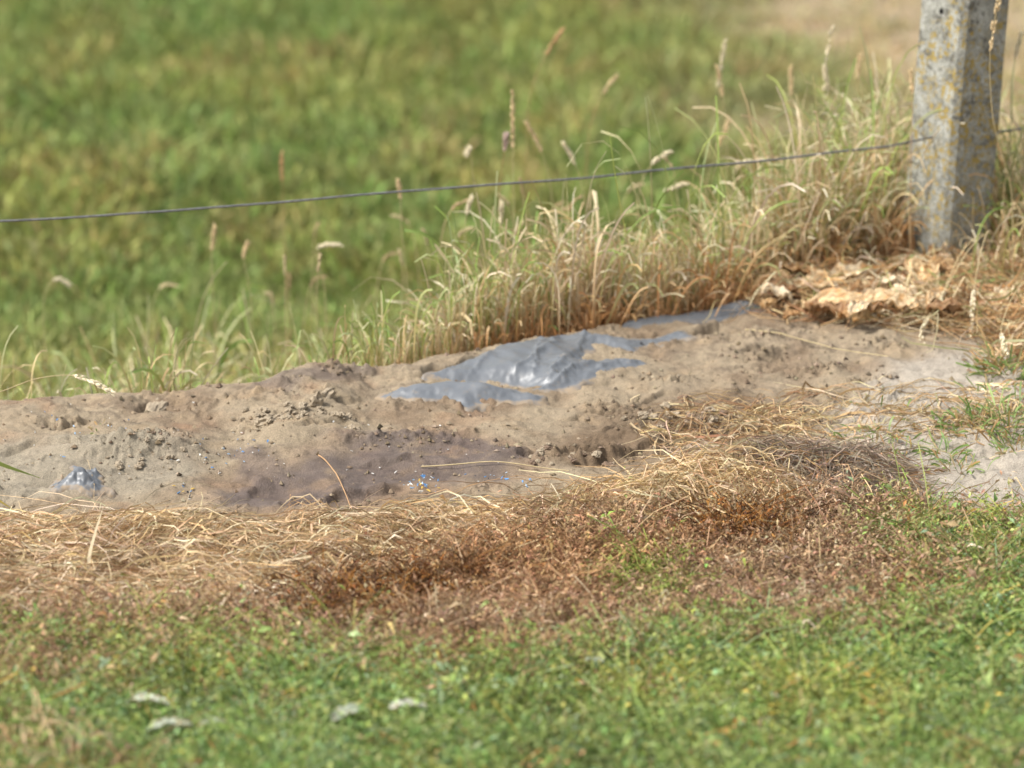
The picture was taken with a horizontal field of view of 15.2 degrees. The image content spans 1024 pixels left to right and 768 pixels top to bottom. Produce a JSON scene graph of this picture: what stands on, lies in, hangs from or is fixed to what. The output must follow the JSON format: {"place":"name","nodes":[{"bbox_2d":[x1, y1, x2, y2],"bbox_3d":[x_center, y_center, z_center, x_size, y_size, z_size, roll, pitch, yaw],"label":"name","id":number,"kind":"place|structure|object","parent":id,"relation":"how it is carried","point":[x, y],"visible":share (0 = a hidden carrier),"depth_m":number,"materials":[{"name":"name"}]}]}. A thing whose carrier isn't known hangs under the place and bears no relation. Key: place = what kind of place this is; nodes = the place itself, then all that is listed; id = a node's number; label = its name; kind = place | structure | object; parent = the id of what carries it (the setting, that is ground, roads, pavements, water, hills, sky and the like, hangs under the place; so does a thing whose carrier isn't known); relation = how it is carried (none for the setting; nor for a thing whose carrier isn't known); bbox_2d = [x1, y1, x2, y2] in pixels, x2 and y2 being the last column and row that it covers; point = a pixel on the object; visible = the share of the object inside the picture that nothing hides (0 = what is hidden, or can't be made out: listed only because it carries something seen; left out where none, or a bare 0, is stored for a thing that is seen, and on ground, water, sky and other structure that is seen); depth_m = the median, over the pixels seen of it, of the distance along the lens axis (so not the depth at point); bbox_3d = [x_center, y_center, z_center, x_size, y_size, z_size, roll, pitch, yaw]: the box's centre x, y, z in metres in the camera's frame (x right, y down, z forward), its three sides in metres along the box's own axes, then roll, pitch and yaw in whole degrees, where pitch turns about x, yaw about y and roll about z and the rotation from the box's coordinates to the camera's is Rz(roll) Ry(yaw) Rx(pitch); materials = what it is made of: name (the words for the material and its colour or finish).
{"place":"outdoors","nodes":[
{"label":"outdoors","id":0,"kind":"place"},
{"bbox_2d":[0,0,1023,765],"bbox_3d":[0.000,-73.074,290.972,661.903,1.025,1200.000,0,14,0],"label":"ground","id":1,"kind":"structure","parent":0,"point":[246,474],"depth_m":6.44,"materials":[{"name":"soil"}]},
{"bbox_2d":[0,374,114,396],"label":"grass stalk","id":2,"kind":"object","parent":1,"relation":"on","point":[103,387],"depth_m":6.41,"materials":[{"name":"plant"}]},
{"bbox_2d":[43,277,71,396],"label":"grass stalk","id":3,"kind":"object","parent":1,"relation":"on","point":[66,282],"depth_m":7.80,"materials":[{"name":"plant"}]},
{"bbox_2d":[48,464,118,497],"bbox_3d":[-0.695,0.163,6.194,0.168,0.070,0.158,0,14,0],"label":"plastic scrap","id":4,"kind":"object","parent":1,"relation":"on","point":[90,483],"visible":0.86,"depth_m":6.16,"materials":[{"name":"grey plastic"}]},
{"bbox_2d":[145,397,167,411],"bbox_3d":[-0.606,0.043,6.537,0.037,0.019,0.068,11,36,6],"label":"soil clod","id":5,"kind":"object","parent":1,"relation":"on","point":[155,406],"visible":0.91,"depth_m":6.54,"materials":[{"name":"brown soil"}]},
{"bbox_2d":[145,283,177,376],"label":"grass stalk","id":6,"kind":"object","parent":1,"relation":"on","point":[167,284],"depth_m":8.11,"materials":[{"name":"plant"}]},
{"bbox_2d":[211,223,216,370],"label":"grass stalk","id":7,"kind":"object","parent":1,"relation":"on","point":[213,234],"depth_m":7.67,"materials":[{"name":"plant"}]},
{"bbox_2d":[242,240,254,378],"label":"grass stalk","id":8,"kind":"object","parent":1,"relation":"on","point":[245,247],"depth_m":7.58,"materials":[{"name":"plant"}]},
{"bbox_2d":[264,291,275,373],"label":"grass stalk","id":9,"kind":"object","parent":1,"relation":"on","point":[270,294],"depth_m":8.07,"materials":[{"name":"plant"}]},
{"bbox_2d":[280,149,289,367],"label":"grass stalk","id":10,"kind":"object","parent":1,"relation":"on","point":[281,167],"depth_m":7.95,"materials":[{"name":"plant"}]},
{"bbox_2d":[283,254,286,369],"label":"grass stalk","id":11,"kind":"object","parent":1,"relation":"on","point":[284,259],"depth_m":7.51,"materials":[{"name":"plant"}]},
{"bbox_2d":[287,271,290,367],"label":"grass stalk","id":12,"kind":"object","parent":1,"relation":"on","point":[289,279],"depth_m":8.00,"materials":[{"name":"plant"}]},
{"bbox_2d":[309,391,323,406],"bbox_3d":[-0.331,0.030,6.479,0.024,0.041,0.021,3,18,-24],"label":"soil clod","id":13,"kind":"object","parent":1,"relation":"on","point":[316,400],"visible":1,"depth_m":6.47,"materials":[{"name":"brown soil"}]},
{"bbox_2d":[312,221,320,351],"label":"grass stalk","id":14,"kind":"object","parent":1,"relation":"on","point":[316,226],"depth_m":8.03,"materials":[{"name":"plant"}]},
{"bbox_2d":[316,252,321,360],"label":"grass stalk","id":15,"kind":"object","parent":1,"relation":"on","point":[319,260],"depth_m":7.32,"materials":[{"name":"plant"}]},
{"bbox_2d":[321,387,335,398],"bbox_3d":[-0.313,0.018,6.512,0.027,0.022,0.037,31,47,34],"label":"soil clod","id":16,"kind":"object","parent":1,"relation":"on","point":[328,393],"visible":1,"depth_m":6.51,"materials":[{"name":"brown soil"}]},
{"bbox_2d":[316,241,344,358],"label":"grass stalk","id":17,"kind":"object","parent":1,"relation":"on","point":[326,244],"depth_m":7.47,"materials":[{"name":"plant"}]},
{"bbox_2d":[396,178,408,340],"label":"grass stalk","id":18,"kind":"object","parent":1,"relation":"on","point":[398,185],"depth_m":7.34,"materials":[{"name":"plant"}]},
{"bbox_2d":[389,214,419,313],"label":"grass stalk","id":19,"kind":"object","parent":1,"relation":"on","point":[396,216],"depth_m":7.97,"materials":[{"name":"plant"}]},
{"bbox_2d":[437,199,467,297],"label":"grass stalk","id":20,"kind":"object","parent":1,"relation":"on","point":[457,204],"depth_m":7.32,"materials":[{"name":"plant"}]},
{"bbox_2d":[374,381,549,411],"bbox_3d":[-0.083,0.031,6.565,0.342,0.066,0.177,0,14,0],"label":"plastic sheet","id":21,"kind":"object","parent":1,"relation":"on","point":[468,395],"visible":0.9,"depth_m":6.55,"materials":[{"name":"grey plastic"}]},
{"bbox_2d":[465,193,473,267],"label":"grass stalk","id":22,"kind":"object","parent":1,"relation":"on","point":[469,201],"depth_m":7.24,"materials":[{"name":"plant"}]},
{"bbox_2d":[463,145,484,283],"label":"grass stalk","id":23,"kind":"object","parent":1,"relation":"on","point":[467,151],"depth_m":7.32,"materials":[{"name":"plant"}]},
{"bbox_2d":[421,461,568,470],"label":"straw stalk","id":24,"kind":"object","parent":1,"relation":"on","point":[489,461],"visible":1,"depth_m":6.26,"materials":[{"name":"beige plant"}]},
{"bbox_2d":[499,199,503,304],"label":"grass stalk","id":25,"kind":"object","parent":1,"relation":"on","point":[501,206],"depth_m":7.15,"materials":[{"name":"plant"}]},
{"bbox_2d":[499,131,509,300],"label":"grass stalk","id":26,"kind":"object","parent":1,"relation":"on","point":[505,137],"depth_m":7.27,"materials":[{"name":"plant"}]},
{"bbox_2d":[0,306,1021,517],"bbox_3d":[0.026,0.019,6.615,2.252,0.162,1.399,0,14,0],"label":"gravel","id":27,"kind":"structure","parent":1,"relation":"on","point":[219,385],"depth_m":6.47,"materials":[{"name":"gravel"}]},
{"bbox_2d":[0,0,1023,400],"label":"meadow grass","id":28,"kind":"structure","parent":1,"relation":"on","point":[208,102],"depth_m":11.47,"materials":[{"name":"green plant"}]},
{"bbox_2d":[0,433,1023,767],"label":"ground cover","id":29,"kind":"object","parent":1,"relation":"on","point":[542,757],"visible":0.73,"depth_m":5.17,"materials":[{"name":"green plant"}]},
{"bbox_2d":[126,692,169,705],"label":"pale leaf","id":30,"kind":"object","parent":29,"relation":"on","point":[139,696],"visible":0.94,"depth_m":5.12,"materials":[{"name":"beige plant"}]},
{"bbox_2d":[146,717,192,732],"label":"pale leaf","id":31,"kind":"object","parent":29,"relation":"on","point":[158,724],"visible":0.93,"depth_m":5.02,"materials":[{"name":"beige plant"}]},
{"bbox_2d":[330,703,368,722],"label":"pale leaf","id":32,"kind":"object","parent":29,"relation":"on","point":[335,714],"visible":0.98,"depth_m":5.07,"materials":[{"name":"beige plant"}]},
{"bbox_2d":[388,698,427,708],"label":"pale leaf","id":33,"kind":"object","parent":29,"relation":"on","point":[393,705],"visible":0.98,"depth_m":5.10,"materials":[{"name":"beige plant"}]},
{"bbox_2d":[0,26,1023,399],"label":"dry grass","id":34,"kind":"structure","parent":1,"relation":"on","point":[828,204],"depth_m":7.07,"materials":[{"name":"plant"}]},
{"bbox_2d":[0,374,1023,767],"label":"straw","id":35,"kind":"object","parent":1,"relation":"on","point":[128,540],"visible":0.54,"depth_m":5.97,"materials":[{"name":"beige plant"}]},
{"bbox_2d":[87,506,103,566],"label":"straw stalk","id":36,"kind":"object","parent":35,"relation":"on","point":[90,548],"visible":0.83,"depth_m":5.80,"materials":[{"name":"beige plant"}]},
{"bbox_2d":[0,449,1023,690],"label":"dead ground cover","id":37,"kind":"object","parent":1,"relation":"on","point":[522,591],"visible":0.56,"depth_m":5.68,"materials":[{"name":"brown plant"}]},
{"bbox_2d":[510,89,515,269],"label":"grass stalk","id":38,"kind":"object","parent":1,"relation":"on","point":[512,107],"depth_m":7.41,"materials":[{"name":"plant"}]},
{"bbox_2d":[523,119,555,231],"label":"grass stalk","id":39,"kind":"object","parent":1,"relation":"on","point":[531,131],"depth_m":7.52,"materials":[{"name":"plant"}]},
{"bbox_2d":[526,27,565,232],"bbox_3d":[0.072,-0.295,8.091,0.082,0.926,0.022,2,15,6],"label":"grass stalk","id":40,"kind":"object","parent":1,"relation":"on","point":[556,38],"depth_m":7.98,"materials":[{"name":"plant"}]},
{"bbox_2d":[421,329,697,393],"bbox_3d":[0.107,-0.034,6.759,0.570,0.082,0.289,-13,19,-40],"label":"plastic sheet","id":41,"kind":"object","parent":1,"relation":"on","point":[557,363],"visible":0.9,"depth_m":6.69,"materials":[{"name":"grey plastic"}]},
{"bbox_2d":[561,140,591,249],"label":"grass stalk","id":42,"kind":"object","parent":1,"relation":"on","point":[568,151],"depth_m":7.42,"materials":[{"name":"plant"}]},
{"bbox_2d":[586,73,618,241],"bbox_3d":[0.187,-0.230,8.000,0.065,0.848,0.022,4,15,15],"label":"grass stalk","id":43,"kind":"object","parent":1,"relation":"on","point":[612,81],"depth_m":7.91,"materials":[{"name":"plant"}]},
{"bbox_2d":[637,150,672,251],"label":"grass stalk","id":44,"kind":"object","parent":1,"relation":"on","point":[657,158],"depth_m":7.32,"materials":[{"name":"plant"}]},
{"bbox_2d":[663,182,715,232],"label":"grass stalk","id":45,"kind":"object","parent":1,"relation":"on","point":[679,185],"depth_m":7.24,"materials":[{"name":"plant"}]},
{"bbox_2d":[622,300,764,328],"bbox_3d":[0.302,-0.133,8.208,0.387,0.625,2.559,0,14,0],"label":"plastic sheet","id":46,"kind":"object","parent":1,"relation":"on","point":[697,317],"visible":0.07,"depth_m":6.99,"materials":[{"name":"grey plastic"}]},
{"bbox_2d":[703,37,727,217],"bbox_3d":[0.407,-0.224,7.793,0.042,0.969,0.023,8,17,28],"label":"grass stalk","id":47,"kind":"object","parent":1,"relation":"on","point":[724,46],"depth_m":7.68,"materials":[{"name":"plant"}]},
{"bbox_2d":[705,118,729,245],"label":"grass stalk","id":48,"kind":"object","parent":1,"relation":"on","point":[725,127],"depth_m":7.52,"materials":[{"name":"plant"}]},
{"bbox_2d":[715,64,727,243],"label":"grass stalk","id":49,"kind":"object","parent":1,"relation":"on","point":[719,77],"depth_m":7.59,"materials":[{"name":"plant"}]},
{"bbox_2d":[760,297,776,307],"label":"dried leaf","id":50,"kind":"object","parent":1,"relation":"on","point":[767,301],"visible":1,"depth_m":7.00,"materials":[{"name":"plant"}]},
{"bbox_2d":[788,64,793,162],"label":"grass stalk","id":51,"kind":"object","parent":1,"relation":"on","point":[790,74],"depth_m":7.69,"materials":[{"name":"plant"}]},
{"bbox_2d":[782,309,800,319],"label":"dried leaf","id":52,"kind":"object","parent":1,"relation":"on","point":[788,313],"visible":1,"depth_m":6.92,"materials":[{"name":"plant"}]},
{"bbox_2d":[745,329,887,356],"bbox_3d":[0.540,-0.074,6.804,0.275,0.020,0.010,8,16,27],"label":"straw stalk","id":53,"kind":"object","parent":1,"relation":"on","point":[814,342],"visible":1,"depth_m":6.81,"materials":[{"name":"beige plant"}]},
{"bbox_2d":[804,298,835,316],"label":"dried leaf","id":54,"kind":"object","parent":1,"relation":"on","point":[813,306],"visible":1,"depth_m":6.95,"materials":[{"name":"plant"}]},
{"bbox_2d":[822,24,834,107],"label":"grass stalk","id":55,"kind":"object","parent":1,"relation":"on","point":[826,58],"depth_m":7.38,"materials":[{"name":"plant"}]},
{"bbox_2d":[823,65,834,136],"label":"grass stalk","id":56,"kind":"object","parent":1,"relation":"on","point":[825,68],"depth_m":7.39,"materials":[{"name":"plant"}]},
{"bbox_2d":[835,301,848,312],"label":"dried leaf","id":57,"kind":"object","parent":1,"relation":"on","point":[840,306],"visible":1,"depth_m":6.91,"materials":[{"name":"plant"}]},
{"bbox_2d":[826,423,881,441],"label":"grass tuft","id":58,"kind":"object","parent":1,"relation":"on","point":[876,429],"visible":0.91,"depth_m":6.41,"materials":[{"name":"beige plant"}]},
{"bbox_2d":[853,53,862,137],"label":"grass stalk","id":59,"kind":"object","parent":1,"relation":"on","point":[858,66],"depth_m":7.79,"materials":[{"name":"plant"}]},
{"bbox_2d":[703,228,1023,378],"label":"dry litter","id":60,"kind":"object","parent":1,"relation":"on","point":[986,316],"visible":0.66,"depth_m":6.99,"materials":[{"name":"plant"}]},
{"bbox_2d":[761,262,788,280],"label":"dried leaf","id":61,"kind":"object","parent":60,"relation":"on","point":[769,269],"visible":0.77,"depth_m":7.11,"materials":[{"name":"plant"}]},
{"bbox_2d":[761,282,792,301],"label":"dried leaf","id":62,"kind":"object","parent":60,"relation":"on","point":[781,291],"visible":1,"depth_m":7.01,"materials":[{"name":"plant"}]},
{"bbox_2d":[767,276,797,293],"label":"dried leaf","id":63,"kind":"object","parent":60,"relation":"on","point":[786,286],"visible":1,"depth_m":7.04,"materials":[{"name":"plant"}]},
{"bbox_2d":[779,261,818,273],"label":"dried leaf","id":64,"kind":"object","parent":60,"relation":"on","point":[799,269],"visible":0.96,"depth_m":7.11,"materials":[{"name":"plant"}]},
{"bbox_2d":[793,269,845,290],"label":"dried leaf","id":65,"kind":"object","parent":60,"relation":"on","point":[819,272],"visible":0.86,"depth_m":7.08,"materials":[{"name":"plant"}]},
{"bbox_2d":[802,288,860,309],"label":"dried leaf","id":66,"kind":"object","parent":60,"relation":"on","point":[833,296],"visible":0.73,"depth_m":6.98,"materials":[{"name":"plant"}]},
{"bbox_2d":[829,261,882,283],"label":"dried leaf","id":67,"kind":"object","parent":60,"relation":"on","point":[855,268],"visible":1,"depth_m":7.10,"materials":[{"name":"plant"}]},
{"bbox_2d":[848,299,870,316],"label":"dried leaf","id":68,"kind":"object","parent":60,"relation":"on","point":[855,307],"visible":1,"depth_m":6.87,"materials":[{"name":"plant"}]},
{"bbox_2d":[846,278,876,291],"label":"dried leaf","id":69,"kind":"object","parent":60,"relation":"on","point":[860,282],"visible":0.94,"depth_m":7.04,"materials":[{"name":"plant"}]},
{"bbox_2d":[845,288,895,304],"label":"dried leaf","id":70,"kind":"object","parent":60,"relation":"on","point":[880,294],"visible":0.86,"depth_m":6.96,"materials":[{"name":"plant"}]},
{"bbox_2d":[869,302,887,312],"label":"dried leaf","id":71,"kind":"object","parent":60,"relation":"on","point":[878,305],"visible":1,"depth_m":6.88,"materials":[{"name":"plant"}]},
{"bbox_2d":[879,274,910,286],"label":"dried leaf","id":72,"kind":"object","parent":60,"relation":"on","point":[893,279],"visible":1,"depth_m":7.01,"materials":[{"name":"plant"}]},
{"bbox_2d":[886,291,922,309],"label":"dried leaf","id":73,"kind":"object","parent":60,"relation":"on","point":[899,301],"visible":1,"depth_m":6.89,"materials":[{"name":"plant"}]},
{"bbox_2d":[888,283,925,303],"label":"dried leaf","id":74,"kind":"object","parent":60,"relation":"on","point":[897,288],"visible":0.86,"depth_m":6.98,"materials":[{"name":"plant"}]},
{"bbox_2d":[908,68,914,249],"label":"grass stalk","id":75,"kind":"object","parent":60,"relation":"on","point":[912,84],"depth_m":7.11,"materials":[{"name":"plant"}]},
{"bbox_2d":[904,258,941,284],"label":"dried leaf","id":76,"kind":"object","parent":60,"relation":"on","point":[909,264],"visible":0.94,"depth_m":7.09,"materials":[{"name":"plant"}]},
{"bbox_2d":[922,292,943,312],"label":"dried leaf","id":77,"kind":"object","parent":60,"relation":"on","point":[932,296],"visible":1,"depth_m":6.92,"materials":[{"name":"plant"}]},
{"bbox_2d":[929,255,957,271],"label":"dried leaf","id":78,"kind":"object","parent":60,"relation":"on","point":[936,257],"visible":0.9,"depth_m":7.14,"materials":[{"name":"plant"}]},
{"bbox_2d":[925,286,964,298],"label":"dried leaf","id":79,"kind":"object","parent":60,"relation":"on","point":[941,289],"visible":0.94,"depth_m":6.96,"materials":[{"name":"plant"}]},
{"bbox_2d":[989,0,1012,284],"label":"grass stalk","id":80,"kind":"object","parent":60,"relation":"on","point":[993,22],"depth_m":6.89,"materials":[{"name":"plant"}]},
{"bbox_2d":[990,286,1013,310],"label":"dried leaf","id":81,"kind":"object","parent":60,"relation":"on","point":[999,290],"visible":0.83,"depth_m":6.97,"materials":[{"name":"plant"}]},
{"bbox_2d":[1011,29,1023,229],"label":"grass stalk","id":82,"kind":"object","parent":60,"relation":"on","point":[1018,45],"depth_m":7.17,"materials":[{"name":"plant"}]},
{"bbox_2d":[852,305,880,322],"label":"dried leaf","id":83,"kind":"object","parent":1,"relation":"on","point":[865,314],"visible":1,"depth_m":6.88,"materials":[{"name":"plant"}]},
{"bbox_2d":[853,416,923,442],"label":"grass tuft","id":84,"kind":"object","parent":1,"relation":"on","point":[893,432],"visible":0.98,"depth_m":6.39,"materials":[{"name":"beige plant"}]},
{"bbox_2d":[880,434,921,458],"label":"grass tuft","id":85,"kind":"object","parent":1,"relation":"on","point":[915,450],"visible":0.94,"depth_m":6.34,"materials":[{"name":"green plant"}]},
{"bbox_2d":[871,397,993,439],"bbox_3d":[0.705,0.054,6.461,0.184,0.040,0.159,-7,16,-26],"label":"grass tuft","id":86,"kind":"object","parent":1,"relation":"on","point":[907,418],"visible":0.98,"depth_m":6.46,"materials":[{"name":"beige plant"}]},
{"bbox_2d":[906,421,977,459],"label":"grass tuft","id":87,"kind":"object","parent":1,"relation":"on","point":[929,451],"visible":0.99,"depth_m":6.33,"materials":[{"name":"green plant"}]},
{"bbox_2d":[926,297,962,315],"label":"dried leaf","id":88,"kind":"object","parent":1,"relation":"on","point":[953,305],"visible":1,"depth_m":6.88,"materials":[{"name":"plant"}]},
{"bbox_2d":[934,309,961,320],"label":"dried leaf","id":89,"kind":"object","parent":1,"relation":"on","point":[939,312],"visible":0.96,"depth_m":6.88,"materials":[{"name":"plant"}]},
{"bbox_2d":[903,0,1008,257],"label":"concrete post","id":90,"kind":"object","parent":1,"relation":"on","point":[953,75],"visible":0.81,"depth_m":7.17,"materials":[{"name":"grey concrete"}]},
{"bbox_2d":[0,128,1021,221],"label":"fence wire","id":91,"kind":"object","parent":90,"relation":"attached to","point":[443,188],"visible":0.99,"depth_m":6.89,"materials":[{"name":"grey metal"}]},
{"bbox_2d":[919,232,1004,343],"bbox_3d":[0.808,-0.176,6.950,0.054,0.164,0.380,7,16,26],"label":"grass stalk","id":92,"kind":"object","parent":1,"relation":"on","point":[923,326],"depth_m":6.91,"materials":[{"name":"plant"}]},
{"bbox_2d":[933,234,990,329],"bbox_3d":[0.822,-0.188,6.989,0.016,0.157,0.271,8,17,29],"label":"grass stalk","id":93,"kind":"object","parent":1,"relation":"on","point":[941,298],"depth_m":6.95,"materials":[{"name":"plant"}]},
{"bbox_2d":[931,449,999,477],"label":"grass tuft","id":94,"kind":"object","parent":1,"relation":"on","point":[975,462],"visible":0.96,"depth_m":6.28,"materials":[{"name":"green plant"}]},
{"bbox_2d":[921,392,1023,438],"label":"grass tuft","id":95,"kind":"object","parent":1,"relation":"on","point":[957,413],"visible":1,"depth_m":6.43,"materials":[{"name":"green plant"}]},
{"bbox_2d":[950,374,1023,394],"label":"grass tuft","id":96,"kind":"object","parent":1,"relation":"on","point":[985,388],"visible":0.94,"depth_m":6.59,"materials":[{"name":"beige plant"}]},
{"bbox_2d":[969,230,1007,338],"bbox_3d":[0.862,-0.189,6.970,0.022,0.166,0.295,5,15,19],"label":"grass stalk","id":97,"kind":"object","parent":1,"relation":"on","point":[973,293],"depth_m":6.90,"materials":[{"name":"plant"}]},
{"bbox_2d":[954,381,1023,445],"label":"grass tuft","id":98,"kind":"object","parent":1,"relation":"on","point":[1009,408],"visible":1,"depth_m":6.43,"materials":[{"name":"green plant"}]},
{"bbox_2d":[956,344,1021,373],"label":"grass tuft","id":99,"kind":"object","parent":1,"relation":"on","point":[1009,364],"visible":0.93,"depth_m":6.68,"materials":[{"name":"green plant"}]},
{"bbox_2d":[963,338,1023,386],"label":"grass tuft","id":100,"kind":"object","parent":1,"relation":"on","point":[992,371],"visible":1,"depth_m":6.66,"materials":[{"name":"green plant"}]},
{"bbox_2d":[987,426,1023,458],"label":"grass tuft","id":101,"kind":"object","parent":1,"relation":"on","point":[1001,436],"visible":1,"depth_m":6.35,"materials":[{"name":"green plant"}]},
{"bbox_2d":[999,282,1023,357],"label":"grass stalk","id":102,"kind":"object","parent":1,"relation":"on","point":[1005,348],"depth_m":6.72,"materials":[{"name":"plant"}]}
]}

